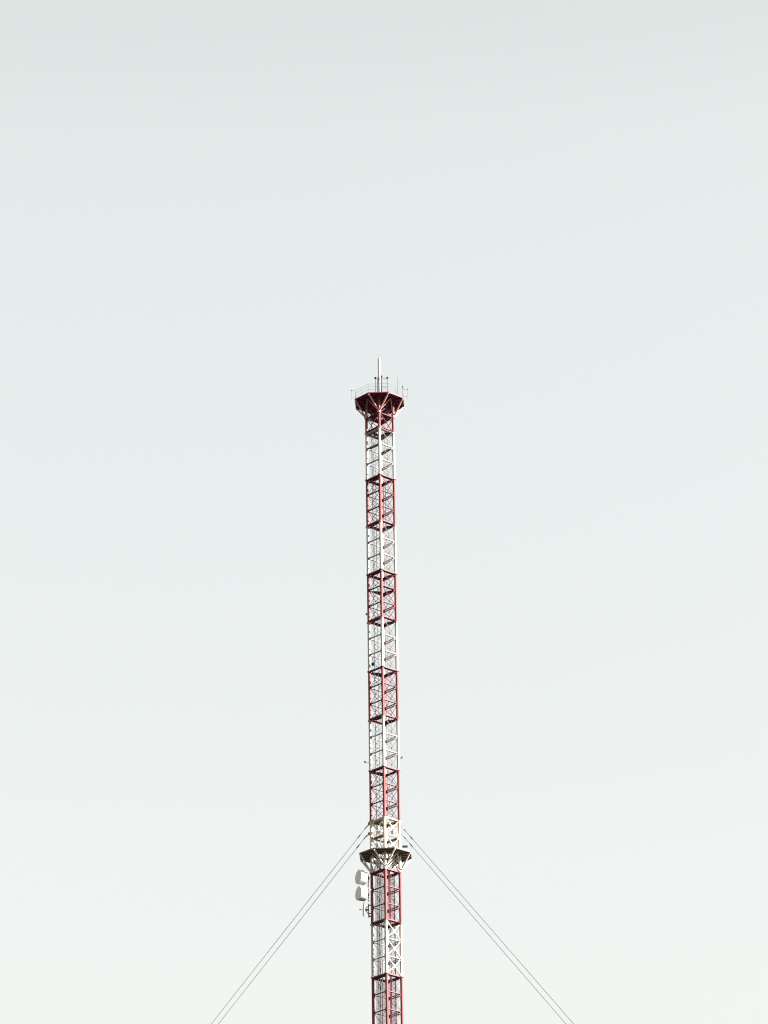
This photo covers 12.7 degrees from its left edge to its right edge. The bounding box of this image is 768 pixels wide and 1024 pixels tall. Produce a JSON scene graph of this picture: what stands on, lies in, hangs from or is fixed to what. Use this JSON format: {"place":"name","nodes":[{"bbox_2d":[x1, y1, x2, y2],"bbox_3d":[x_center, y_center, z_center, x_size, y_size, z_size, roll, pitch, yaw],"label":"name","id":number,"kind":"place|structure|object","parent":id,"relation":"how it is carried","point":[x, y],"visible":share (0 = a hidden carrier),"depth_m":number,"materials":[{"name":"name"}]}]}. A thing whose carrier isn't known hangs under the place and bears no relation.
{"place":"outdoors","nodes":[
{"label":"outdoors","id":0,"kind":"place"},
{"bbox_2d":[0,0,767,1023],"label":"sky","id":1,"kind":"structure","parent":0,"point":[546,221],"materials":[{"name":"white"}]},
{"label":"ground","id":2,"kind":"structure","parent":0,"visible":0},
{"bbox_2d":[355,383,411,1023],"bbox_3d":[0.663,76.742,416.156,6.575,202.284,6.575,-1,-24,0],"label":"lattice mast","id":3,"kind":"object","parent":2,"relation":"on","point":[379,405],"visible":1,"depth_m":438.17,"materials":[{"name":"metal"}]},
{"bbox_2d":[211,822,369,1023],"bbox_3d":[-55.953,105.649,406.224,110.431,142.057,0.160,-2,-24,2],"label":"guy wire","id":4,"kind":"object","parent":3,"relation":"attached to","point":[297,914],"visible":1,"depth_m":428.59,"materials":[{"name":"metal"}]},
{"bbox_2d":[218,832,369,1023],"bbox_3d":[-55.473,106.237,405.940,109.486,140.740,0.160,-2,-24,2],"label":"guy wire","id":5,"kind":"object","parent":3,"relation":"attached to","point":[300,919],"visible":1,"depth_m":428.31,"materials":[{"name":"metal"}]},
{"bbox_2d":[359,903,370,917],"bbox_3d":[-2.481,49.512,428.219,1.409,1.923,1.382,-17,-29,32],"label":"grid dish","id":6,"kind":"object","parent":3,"relation":"attached to","point":[364,909],"visible":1,"depth_m":428.26,"materials":[{"name":"metal"}]},
{"bbox_2d":[378,358,380,391],"bbox_3d":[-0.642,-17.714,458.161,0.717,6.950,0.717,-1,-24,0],"label":"top pole","id":7,"kind":"object","parent":3,"relation":"on","point":[379,389],"visible":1,"depth_m":458.22,"materials":[{"name":"white metal"}]},
{"bbox_2d":[374,375,387,391],"bbox_3d":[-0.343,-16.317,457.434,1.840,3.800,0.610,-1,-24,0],"label":"lamp stand","id":8,"kind":"object","parent":3,"relation":"on","point":[375,378],"visible":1,"depth_m":457.76,"materials":[{"name":"metal"}]},
{"bbox_2d":[401,832,565,1023],"bbox_3d":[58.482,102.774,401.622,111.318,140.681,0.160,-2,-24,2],"label":"guy wire","id":9,"kind":"object","parent":3,"relation":"attached to","point":[477,921],"visible":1,"depth_m":427.09,"materials":[{"name":"metal"}]},
{"bbox_2d":[400,824,573,1023],"bbox_3d":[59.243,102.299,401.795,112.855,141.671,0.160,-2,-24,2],"label":"guy wire","id":10,"kind":"object","parent":3,"relation":"attached to","point":[481,918],"visible":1,"depth_m":427.40,"materials":[{"name":"metal"}]},
{"bbox_3d":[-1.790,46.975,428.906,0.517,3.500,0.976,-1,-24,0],"label":"dish pipe","id":11,"kind":"object","parent":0,"visible":0},
{"bbox_2d":[355,886,368,900],"bbox_3d":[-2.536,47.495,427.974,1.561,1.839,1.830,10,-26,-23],"label":"drum dish","id":12,"kind":"object","parent":11,"relation":"attached to","point":[361,893],"visible":1,"depth_m":427.29,"materials":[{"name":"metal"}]},
{"bbox_2d":[355,870,368,884],"bbox_3d":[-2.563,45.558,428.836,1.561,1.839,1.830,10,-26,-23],"label":"drum dish","id":13,"kind":"object","parent":11,"relation":"attached to","point":[361,877],"visible":1,"depth_m":428.14,"materials":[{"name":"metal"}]}
]}

